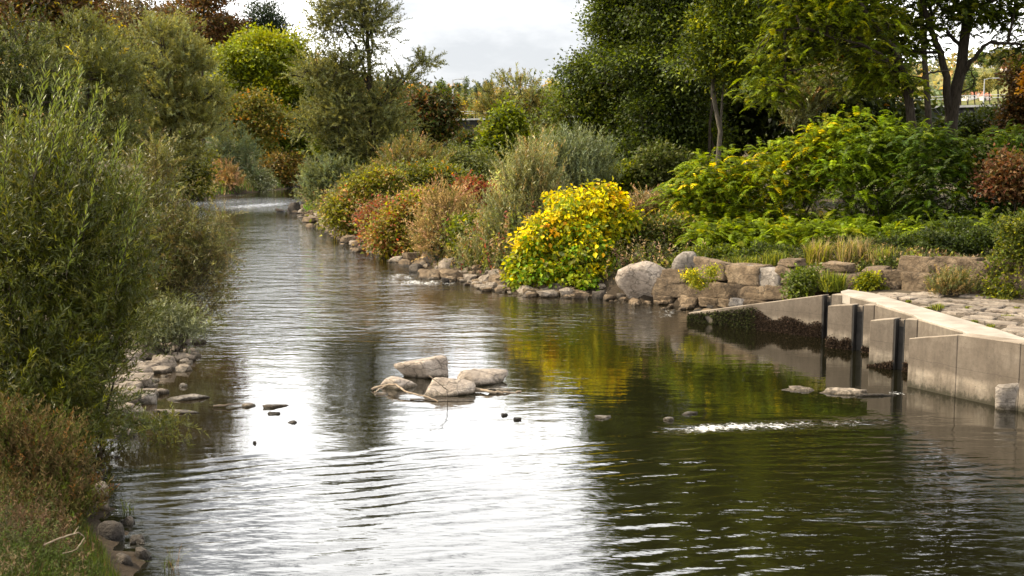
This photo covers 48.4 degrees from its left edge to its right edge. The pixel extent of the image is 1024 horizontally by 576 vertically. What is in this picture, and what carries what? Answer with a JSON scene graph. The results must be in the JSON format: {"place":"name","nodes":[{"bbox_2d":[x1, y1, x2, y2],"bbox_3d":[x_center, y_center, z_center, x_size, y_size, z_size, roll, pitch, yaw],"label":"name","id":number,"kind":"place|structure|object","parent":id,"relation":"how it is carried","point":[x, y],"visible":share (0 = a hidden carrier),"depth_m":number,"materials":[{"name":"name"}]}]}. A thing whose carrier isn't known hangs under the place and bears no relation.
{"place":"outdoors","nodes":[
{"label":"outdoors","id":0,"kind":"place"},
{"bbox_2d":[0,1,1013,141],"bbox_3d":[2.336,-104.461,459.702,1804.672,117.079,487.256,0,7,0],"label":"hills","id":1,"kind":"structure","parent":0,"point":[977,101],"depth_m":473.55,"materials":[{"name":"green plant"}]},
{"bbox_2d":[0,0,992,140],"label":"hillside woods","id":2,"kind":"object","parent":1,"relation":"on","point":[936,90],"visible":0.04,"depth_m":528.27,"materials":[{"name":"green plant"}]},
{"bbox_2d":[0,136,1023,575],"bbox_3d":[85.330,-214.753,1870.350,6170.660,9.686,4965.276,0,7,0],"label":"ground","id":3,"kind":"structure","parent":0,"point":[610,288],"depth_m":37.37,"materials":[{"name":"soil"}]},
{"bbox_2d":[0,0,105,193],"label":"willow tree","id":4,"kind":"object","parent":3,"relation":"on","point":[14,82],"visible":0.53,"depth_m":70.17,"materials":[{"name":"green plant"}]},
{"bbox_2d":[0,464,120,575],"bbox_3d":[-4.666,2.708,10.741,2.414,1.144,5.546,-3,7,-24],"label":"grass","id":5,"kind":"structure","parent":3,"relation":"on","point":[104,572],"depth_m":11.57,"materials":[{"name":"green plant"}]},
{"bbox_2d":[0,384,123,532],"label":"dry weeds","id":6,"kind":"object","parent":3,"relation":"on","point":[29,453],"visible":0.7,"depth_m":14.07,"materials":[{"name":"brown plant"}]},
{"bbox_2d":[0,0,137,112],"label":"brown tree","id":7,"kind":"object","parent":3,"relation":"on","point":[54,6],"visible":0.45,"depth_m":110.73,"materials":[{"name":"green plant"}]},
{"bbox_2d":[17,2,176,188],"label":"willow tree","id":8,"kind":"object","parent":3,"relation":"on","point":[107,62],"visible":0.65,"depth_m":89.72,"materials":[{"name":"green plant"}]},
{"bbox_2d":[0,54,195,476],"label":"willow bush","id":9,"kind":"object","parent":3,"relation":"on","point":[101,309],"visible":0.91,"depth_m":16.70,"materials":[{"name":"green plant"}]},
{"bbox_2d":[97,520,124,540],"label":"rock","id":10,"kind":"object","parent":3,"relation":"on","point":[113,530],"visible":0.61,"depth_m":13.43,"materials":[{"name":"grey stone"}]},
{"bbox_2d":[93,360,176,565],"bbox_3d":[-6.594,2.338,18.896,2.288,0.261,13.720,-2,7,-15],"label":"bank rubble","id":11,"kind":"object","parent":3,"relation":"on","point":[141,553],"visible":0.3,"depth_m":13.32,"materials":[{"name":"grey stone"}]},
{"bbox_2d":[85,383,209,451],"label":"willow shrub","id":12,"kind":"object","parent":3,"relation":"on","point":[169,419],"visible":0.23,"depth_m":17.90,"materials":[{"name":"green plant"}]},
{"bbox_2d":[94,335,206,438],"bbox_3d":[-8.147,1.633,23.490,2.934,0.766,10.918,-1,7,-7],"label":"bar rubble","id":13,"kind":"object","parent":3,"relation":"on","point":[151,368],"visible":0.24,"depth_m":23.55,"materials":[{"name":"grey stone"}]},
{"bbox_2d":[94,0,220,172],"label":"bare tree","id":14,"kind":"object","parent":3,"relation":"on","point":[140,4],"visible":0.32,"depth_m":138.30,"materials":[{"name":"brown plant"}]},
{"bbox_2d":[97,3,243,202],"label":"willow tree","id":15,"kind":"object","parent":3,"relation":"on","point":[166,89],"visible":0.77,"depth_m":105.21,"materials":[{"name":"green plant"}]},
{"bbox_2d":[126,290,225,355],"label":"willow shrub","id":16,"kind":"object","parent":3,"relation":"on","point":[179,321],"visible":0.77,"depth_m":25.42,"materials":[{"name":"green plant"}]},
{"bbox_2d":[95,127,258,344],"bbox_3d":[-8.376,-1.010,27.745,4.410,5.850,3.471,0,7,0],"label":"willow shrub","id":17,"kind":"object","parent":3,"relation":"on","point":[180,283],"visible":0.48,"depth_m":27.46,"materials":[{"name":"green plant"}]},
{"bbox_2d":[130,144,228,199],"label":"olive shrub","id":18,"kind":"object","parent":3,"relation":"on","point":[206,174],"visible":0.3,"depth_m":120.51,"materials":[{"name":"green plant"}]},
{"bbox_2d":[147,0,254,158],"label":"tree","id":19,"kind":"object","parent":3,"relation":"on","point":[217,31],"visible":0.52,"depth_m":184.29,"materials":[{"name":"brown plant"}]},
{"bbox_2d":[157,198,252,341],"bbox_3d":[-7.464,-0.324,27.171,2.638,3.716,1.782,0,7,0],"label":"willow shrub","id":20,"kind":"object","parent":3,"relation":"on","point":[214,301],"visible":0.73,"depth_m":27.10,"materials":[{"name":"green plant"}]},
{"bbox_2d":[122,174,287,203],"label":"bank undergrowth","id":21,"kind":"object","parent":3,"relation":"on","point":[222,187],"visible":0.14,"depth_m":134.39,"materials":[{"name":"green plant"}]},
{"bbox_2d":[205,155,245,194],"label":"dry shrub","id":22,"kind":"object","parent":3,"relation":"on","point":[228,177],"visible":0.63,"depth_m":136.12,"materials":[{"name":"brown plant"}]},
{"bbox_2d":[195,116,279,189],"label":"willow shrub","id":23,"kind":"object","parent":3,"relation":"on","point":[227,147],"visible":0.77,"depth_m":139.51,"materials":[{"name":"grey plant"}]},
{"bbox_2d":[203,86,305,159],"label":"orange shrub","id":24,"kind":"object","parent":3,"relation":"on","point":[248,108],"visible":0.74,"depth_m":147.45,"materials":[{"name":"green plant"}]},
{"bbox_2d":[238,167,280,191],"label":"white shrub","id":25,"kind":"object","parent":3,"relation":"on","point":[268,184],"visible":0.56,"depth_m":148.16,"materials":[{"name":"green plant"}]},
{"bbox_2d":[232,0,296,156],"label":"pine tree","id":26,"kind":"object","parent":3,"relation":"on","point":[266,14],"visible":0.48,"depth_m":194.69,"materials":[{"name":"green plant"}]},
{"bbox_2d":[203,18,339,161],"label":"maple tree","id":27,"kind":"object","parent":3,"relation":"on","point":[256,62],"visible":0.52,"depth_m":166.75,"materials":[{"name":"green plant"}]},
{"bbox_2d":[258,145,313,187],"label":"brown shrub","id":28,"kind":"object","parent":3,"relation":"on","point":[286,168],"visible":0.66,"depth_m":163.82,"materials":[{"name":"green plant"}]},
{"bbox_2d":[289,144,365,211],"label":"willow shrub","id":29,"kind":"object","parent":3,"relation":"on","point":[313,181],"visible":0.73,"depth_m":85.06,"materials":[{"name":"green plant"}]},
{"bbox_2d":[296,127,384,179],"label":"green shrub","id":30,"kind":"object","parent":3,"relation":"on","point":[317,148],"visible":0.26,"depth_m":88.34,"materials":[{"name":"green plant"}]},
{"bbox_2d":[287,57,427,172],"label":"dark tree","id":31,"kind":"object","parent":3,"relation":"on","point":[353,96],"visible":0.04,"depth_m":168.74,"materials":[{"name":"green plant"}]},
{"bbox_2d":[305,161,417,238],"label":"yellow green shrub","id":32,"kind":"object","parent":3,"relation":"on","point":[382,178],"visible":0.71,"depth_m":62.12,"materials":[{"name":"green plant"}]},
{"bbox_2d":[275,0,449,168],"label":"tall willow","id":33,"kind":"object","parent":3,"relation":"on","point":[325,119],"visible":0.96,"depth_m":86.13,"materials":[{"name":"green plant"}]},
{"bbox_2d":[344,191,397,246],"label":"red shrub","id":34,"kind":"object","parent":3,"relation":"on","point":[369,208],"visible":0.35,"depth_m":55.62,"materials":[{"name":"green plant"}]},
{"bbox_2d":[353,179,443,258],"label":"red yellow shrub","id":35,"kind":"object","parent":3,"relation":"on","point":[385,234],"visible":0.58,"depth_m":50.41,"materials":[{"name":"green plant"}]},
{"bbox_2d":[358,129,456,169],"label":"olive shrub","id":36,"kind":"object","parent":3,"relation":"on","point":[401,147],"visible":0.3,"depth_m":77.17,"materials":[{"name":"green plant"}]},
{"bbox_2d":[295,180,549,274],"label":"bank undergrowth","id":37,"kind":"object","parent":3,"relation":"on","point":[446,249],"visible":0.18,"depth_m":42.90,"materials":[{"name":"green plant"}]},
{"bbox_2d":[383,76,471,158],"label":"shrub","id":38,"kind":"object","parent":3,"relation":"on","point":[438,110],"visible":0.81,"depth_m":125.10,"materials":[{"name":"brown plant"}]},
{"bbox_2d":[383,153,480,196],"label":"green shrub","id":39,"kind":"object","parent":3,"relation":"on","point":[425,173],"visible":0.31,"depth_m":65.02,"materials":[{"name":"green plant"}]},
{"bbox_2d":[394,173,480,262],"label":"dry shrub","id":40,"kind":"object","parent":3,"relation":"on","point":[441,204],"visible":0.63,"depth_m":45.58,"materials":[{"name":"brown plant"}]},
{"bbox_2d":[287,204,606,298],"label":"bank rubble","id":41,"kind":"object","parent":3,"relation":"on","point":[453,275],"visible":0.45,"depth_m":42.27,"materials":[{"name":"grey stone"}]},
{"bbox_2d":[431,129,484,159],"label":"dark shrub","id":42,"kind":"object","parent":3,"relation":"on","point":[467,135],"visible":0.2,"depth_m":108.26,"materials":[{"name":"green plant"}]},
{"bbox_2d":[439,208,486,255],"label":"green shrub","id":43,"kind":"object","parent":3,"relation":"on","point":[454,228],"visible":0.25,"depth_m":44.22,"materials":[{"name":"green plant"}]},
{"bbox_2d":[431,138,508,184],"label":"grey shrub","id":44,"kind":"object","parent":3,"relation":"on","point":[474,163],"visible":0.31,"depth_m":82.79,"materials":[{"name":"green plant"}]},
{"bbox_2d":[449,169,501,213],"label":"red shrub","id":45,"kind":"object","parent":3,"relation":"on","point":[484,184],"visible":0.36,"depth_m":54.40,"materials":[{"name":"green plant"}]},
{"bbox_2d":[465,92,543,184],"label":"cone tree","id":46,"kind":"object","parent":3,"relation":"on","point":[510,121],"visible":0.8,"depth_m":96.09,"materials":[{"name":"green plant"}]},
{"bbox_2d":[450,123,573,269],"bbox_3d":[-0.029,-3.137,42.400,4.686,6.177,2.766,0,7,0],"label":"feathery willow","id":47,"kind":"object","parent":3,"relation":"on","point":[532,177],"visible":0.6,"depth_m":42.07,"materials":[{"name":"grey plant"}]},
{"bbox_2d":[462,61,570,173],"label":"willow tree","id":48,"kind":"object","parent":3,"relation":"on","point":[488,98],"visible":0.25,"depth_m":122.41,"materials":[{"name":"green plant"}]},
{"bbox_2d":[499,175,645,291],"bbox_3d":[2.096,-1.686,38.498,5.073,4.241,4.097,0,7,0],"label":"yellow shrub","id":49,"kind":"object","parent":3,"relation":"on","point":[566,230],"visible":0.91,"depth_m":38.13,"materials":[{"name":"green plant"}]},
{"bbox_2d":[527,118,625,210],"bbox_3d":[3.194,-5.863,55.719,4.751,5.025,3.613,-3,7,-24],"label":"willow shrub","id":50,"kind":"object","parent":3,"relation":"on","point":[588,162],"visible":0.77,"depth_m":55.16,"materials":[{"name":"green plant"}]},
{"bbox_2d":[524,0,651,198],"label":"dark tree","id":51,"kind":"object","parent":3,"relation":"on","point":[583,104],"visible":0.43,"depth_m":63.97,"materials":[{"name":"green plant"}]},
{"bbox_2d":[474,229,712,279],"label":"bank undergrowth","id":52,"kind":"object","parent":3,"relation":"on","point":[653,255],"visible":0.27,"depth_m":37.98,"materials":[{"name":"green plant"}]},
{"bbox_2d":[598,151,649,199],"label":"green shrub","id":53,"kind":"object","parent":3,"relation":"on","point":[628,186],"visible":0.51,"depth_m":57.30,"materials":[{"name":"green plant"}]},
{"bbox_2d":[615,261,664,299],"bbox_3d":[4.255,-0.161,35.950,1.999,1.489,1.377,0,7,0],"label":"rock","id":54,"kind":"object","parent":3,"relation":"on","point":[637,280],"visible":0.65,"depth_m":35.53,"materials":[{"name":"grey stone"}]},
{"bbox_2d":[622,182,678,220],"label":"weed clump","id":55,"kind":"object","parent":3,"relation":"on","point":[641,202],"visible":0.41,"depth_m":41.72,"materials":[{"name":"brown plant"}]},
{"bbox_2d":[558,0,749,183],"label":"dark tree","id":56,"kind":"object","parent":3,"relation":"on","point":[655,98],"visible":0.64,"depth_m":60.22,"materials":[{"name":"green plant"}]},
{"bbox_2d":[609,297,709,311],"bbox_3d":[5.966,0.451,33.195,1.655,0.793,8.652,-6,9,-40],"label":"wall rubble","id":57,"kind":"object","parent":3,"relation":"on","point":[637,302],"depth_m":34.87,"materials":[{"name":"stone"}]},
{"bbox_2d":[620,207,718,257],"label":"weed clump","id":58,"kind":"object","parent":3,"relation":"on","point":[655,226],"visible":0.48,"depth_m":38.97,"materials":[{"name":"green plant"}]},
{"bbox_2d":[618,134,730,194],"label":"undergrowth shrub","id":59,"kind":"object","parent":3,"relation":"on","point":[656,161],"visible":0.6,"depth_m":56.95,"materials":[{"name":"green plant"}]},
{"bbox_2d":[349,94,1004,175],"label":"bridge","id":60,"kind":"structure","parent":3,"relation":"on","point":[474,122],"depth_m":125.24,"materials":[{"name":"concrete"}]},
{"bbox_2d":[655,0,712,160],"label":"sapling","id":61,"kind":"object","parent":3,"relation":"on","point":[709,128],"visible":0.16,"depth_m":59.18,"materials":[{"name":"green plant"}]},
{"bbox_2d":[637,144,776,229],"bbox_3d":[7.110,-3.054,40.842,5.162,4.219,3.682,0,7,0],"label":"locust bush","id":62,"kind":"object","parent":3,"relation":"on","point":[696,199],"visible":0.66,"depth_m":40.33,"materials":[{"name":"green plant"}]},
{"bbox_2d":[633,0,782,168],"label":"dark tree","id":63,"kind":"object","parent":3,"relation":"on","point":[724,32],"visible":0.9,"depth_m":53.21,"materials":[{"name":"green plant"}]},
{"bbox_2d":[678,241,742,258],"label":"undergrowth shrub","id":64,"kind":"object","parent":3,"relation":"on","point":[717,250],"visible":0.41,"depth_m":35.79,"materials":[{"name":"green plant"}]},
{"bbox_2d":[671,214,778,251],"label":"locust bush","id":65,"kind":"object","parent":3,"relation":"on","point":[704,230],"visible":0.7,"depth_m":37.20,"materials":[{"name":"green plant"}]},
{"bbox_2d":[678,0,814,196],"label":"dark tree","id":66,"kind":"object","parent":3,"relation":"on","point":[751,127],"visible":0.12,"depth_m":69.89,"materials":[{"name":"green plant"}]},
{"bbox_2d":[720,239,798,261],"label":"undergrowth shrub","id":67,"kind":"object","parent":3,"relation":"on","point":[756,249],"visible":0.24,"depth_m":35.17,"materials":[{"name":"green plant"}]},
{"bbox_2d":[726,209,852,252],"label":"locust bush","id":68,"kind":"object","parent":3,"relation":"on","point":[800,229],"visible":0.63,"depth_m":36.73,"materials":[{"name":"green plant"}]},
{"bbox_2d":[703,104,879,234],"bbox_3d":[10.037,-3.601,40.355,6.545,5.837,4.153,0,7,0],"label":"locust bush","id":69,"kind":"object","parent":3,"relation":"on","point":[813,142],"visible":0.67,"depth_m":39.70,"materials":[{"name":"green plant"}]},
{"bbox_2d":[775,58,854,213],"bbox_3d":[13.673,-6.846,51.593,3.884,7.370,3.365,5,8,38],"label":"willow shrub","id":70,"kind":"object","parent":3,"relation":"on","point":[814,102],"visible":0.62,"depth_m":51.06,"materials":[{"name":"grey plant"}]},
{"bbox_2d":[792,232,854,257],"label":"undergrowth shrub","id":71,"kind":"object","parent":3,"relation":"on","point":[833,239],"visible":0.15,"depth_m":34.02,"materials":[{"name":"green plant"}]},
{"bbox_2d":[721,0,949,178],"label":"locust tree","id":72,"kind":"object","parent":3,"relation":"on","point":[824,18],"visible":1,"depth_m":42.77,"materials":[{"name":"green plant"}]},
{"bbox_2d":[651,255,1023,307],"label":"stone wall","id":73,"kind":"structure","parent":3,"relation":"on","point":[738,284],"depth_m":32.27,"materials":[{"name":"stone"}]},
{"bbox_2d":[672,251,696,269],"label":"rock","id":74,"kind":"object","parent":73,"relation":"on","point":[683,260],"visible":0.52,"depth_m":34.72,"materials":[{"name":"grey stone"}]},
{"bbox_2d":[678,262,720,292],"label":"weed clump","id":75,"kind":"object","parent":73,"relation":"on","point":[694,277],"visible":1,"depth_m":33.02,"materials":[{"name":"yellow plant"}]},
{"bbox_2d":[606,238,998,293],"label":"wall top weeds","id":76,"kind":"object","parent":73,"relation":"on","point":[891,261],"depth_m":31.34,"materials":[{"name":"green plant"}]},
{"bbox_2d":[777,262,829,299],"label":"ivy clump","id":77,"kind":"object","parent":73,"relation":"attached to","point":[799,284],"visible":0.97,"depth_m":30.61,"materials":[{"name":"green plant"}]},
{"bbox_2d":[798,237,836,264],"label":"grass tuft","id":78,"kind":"object","parent":73,"relation":"on","point":[817,254],"visible":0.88,"depth_m":32.44,"materials":[{"name":"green plant"}]},
{"bbox_2d":[807,270,850,291],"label":"sedge tuft","id":79,"kind":"object","parent":73,"relation":"on","point":[832,283],"visible":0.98,"depth_m":30.01,"materials":[{"name":"green plant"}]},
{"bbox_2d":[849,268,890,291],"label":"weed clump","id":80,"kind":"object","parent":73,"relation":"on","point":[867,280],"visible":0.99,"depth_m":29.43,"materials":[{"name":"green plant"}]},
{"bbox_2d":[970,203,1023,298],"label":"creeper","id":81,"kind":"object","parent":73,"relation":"on","point":[1016,237],"visible":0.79,"depth_m":27.38,"materials":[{"name":"green plant"}]},
{"bbox_2d":[686,289,1023,411],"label":"concrete weir","id":82,"kind":"object","parent":3,"relation":"on","point":[926,349],"visible":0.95,"depth_m":24.20,"materials":[{"name":"concrete"}]},
{"bbox_2d":[833,233,880,262],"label":"grass tuft","id":83,"kind":"object","parent":3,"relation":"on","point":[843,253],"visible":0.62,"depth_m":31.94,"materials":[{"name":"beige plant"}]},
{"bbox_2d":[748,0,974,201],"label":"dark tree","id":84,"kind":"object","parent":3,"relation":"on","point":[890,105],"visible":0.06,"depth_m":63.98,"materials":[{"name":"green plant"}]},
{"bbox_2d":[798,211,925,245],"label":"locust bush","id":85,"kind":"object","parent":3,"relation":"on","point":[870,231],"visible":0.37,"depth_m":35.84,"materials":[{"name":"green plant"}]},
{"bbox_2d":[784,107,951,237],"bbox_3d":[12.442,-3.350,39.206,6.287,5.737,4.441,0,7,0],"label":"locust bush","id":86,"kind":"object","parent":3,"relation":"on","point":[866,172],"visible":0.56,"depth_m":38.61,"materials":[{"name":"green plant"}]},
{"bbox_2d":[861,231,922,248],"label":"undergrowth shrub","id":87,"kind":"object","parent":3,"relation":"on","point":[891,239],"visible":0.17,"depth_m":32.58,"materials":[{"name":"green plant"}]},
{"bbox_2d":[807,0,1023,181],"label":"locust tree","id":88,"kind":"object","parent":3,"relation":"on","point":[963,14],"visible":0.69,"depth_m":45.95,"materials":[{"name":"green plant"}]},
{"bbox_2d":[920,5,938,207],"bbox_3d":[21.791,-16.028,56.225,16.118,24.329,9.545,0,7,0],"label":"dark tree","id":89,"kind":"object","parent":3,"relation":"on","point":[927,108],"visible":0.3,"depth_m":57.45,"materials":[{"name":"brown plant"}]},
{"bbox_2d":[866,117,1023,233],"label":"locust bush","id":90,"kind":"object","parent":3,"relation":"on","point":[959,167],"visible":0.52,"depth_m":36.92,"materials":[{"name":"green plant"}]},
{"bbox_2d":[890,206,1023,239],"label":"locust bush","id":91,"kind":"object","parent":3,"relation":"on","point":[931,224],"visible":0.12,"depth_m":34.49,"materials":[{"name":"green plant"}]},
{"bbox_2d":[911,216,1011,255],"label":"undergrowth shrub","id":92,"kind":"object","parent":3,"relation":"on","point":[975,239],"visible":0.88,"depth_m":31.25,"materials":[{"name":"green plant"}]},
{"bbox_2d":[932,96,1005,149],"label":"green shrub","id":93,"kind":"object","parent":3,"relation":"on","point":[965,119],"visible":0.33,"depth_m":72.44,"materials":[{"name":"green plant"}]},
{"bbox_2d":[975,69,996,103],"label":"oak tree","id":94,"kind":"object","parent":3,"relation":"on","point":[988,84],"visible":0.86,"depth_m":246.09,"materials":[{"name":"yellow plant"}]},
{"bbox_2d":[962,139,1023,214],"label":"red shrub","id":95,"kind":"object","parent":3,"relation":"on","point":[1005,177],"visible":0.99,"depth_m":35.57,"materials":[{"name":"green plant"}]},
{"bbox_2d":[981,53,1023,156],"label":"autumn tree","id":96,"kind":"object","parent":3,"relation":"on","point":[1012,103],"visible":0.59,"depth_m":68.89,"materials":[{"name":"brown plant"}]},
{"bbox_2d":[76,187,1023,575],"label":"river water","id":97,"kind":"structure","parent":0,"point":[750,469],"depth_m":17.69,"materials":[{"name":"grey liquid"}]},
{"bbox_2d":[380,376,416,389],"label":"rock","id":98,"kind":"object","parent":97,"relation":"in","point":[403,383],"visible":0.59,"depth_m":22.28,"materials":[{"name":"grey stone"}]},
{"bbox_2d":[394,355,447,377],"bbox_3d":[-1.868,1.698,23.480,0.997,0.612,0.822,-3,7,-27],"label":"rock","id":99,"kind":"object","parent":97,"relation":"in","point":[434,366],"visible":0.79,"depth_m":23.27,"materials":[{"name":"grey stone"}]},
{"bbox_2d":[424,377,475,396],"bbox_3d":[-1.220,1.932,21.798,1.044,0.438,0.818,0,7,0],"label":"rock","id":100,"kind":"object","parent":97,"relation":"in","point":[455,387],"visible":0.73,"depth_m":21.68,"materials":[{"name":"grey stone"}]},
{"bbox_2d":[457,368,507,385],"bbox_3d":[-0.529,1.830,22.964,1.214,0.391,0.723,-4,8,-32],"label":"rock","id":101,"kind":"object","parent":97,"relation":"in","point":[479,377],"visible":0.71,"depth_m":22.74,"materials":[{"name":"grey stone"}]},
{"bbox_2d":[819,387,866,394],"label":"rock","id":102,"kind":"object","parent":97,"relation":"in","point":[841,391],"visible":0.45,"depth_m":21.79,"materials":[{"name":"grey stone"}]},
{"bbox_2d":[995,383,1018,409],"bbox_3d":[9.122,2.063,20.491,0.870,0.813,0.450,1,7,11],"label":"rock","id":103,"kind":"object","parent":97,"relation":"in","point":[1005,396],"visible":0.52,"depth_m":20.35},
{"bbox_2d":[108,0,1023,88],"label":"sky","id":104,"kind":"structure","parent":0,"point":[479,37],"materials":[{"name":"white"}]},
{"bbox_2d":[862,289,1023,337],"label":"pavement","id":105,"kind":"structure","parent":0,"point":[984,310],"depth_m":25.98,"materials":[{"name":"stone"}]},
{"bbox_2d":[923,262,979,296],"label":"weed clump","id":106,"kind":"object","parent":105,"relation":"on","point":[959,282],"visible":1,"depth_m":27.85,"materials":[{"name":"green plant"}]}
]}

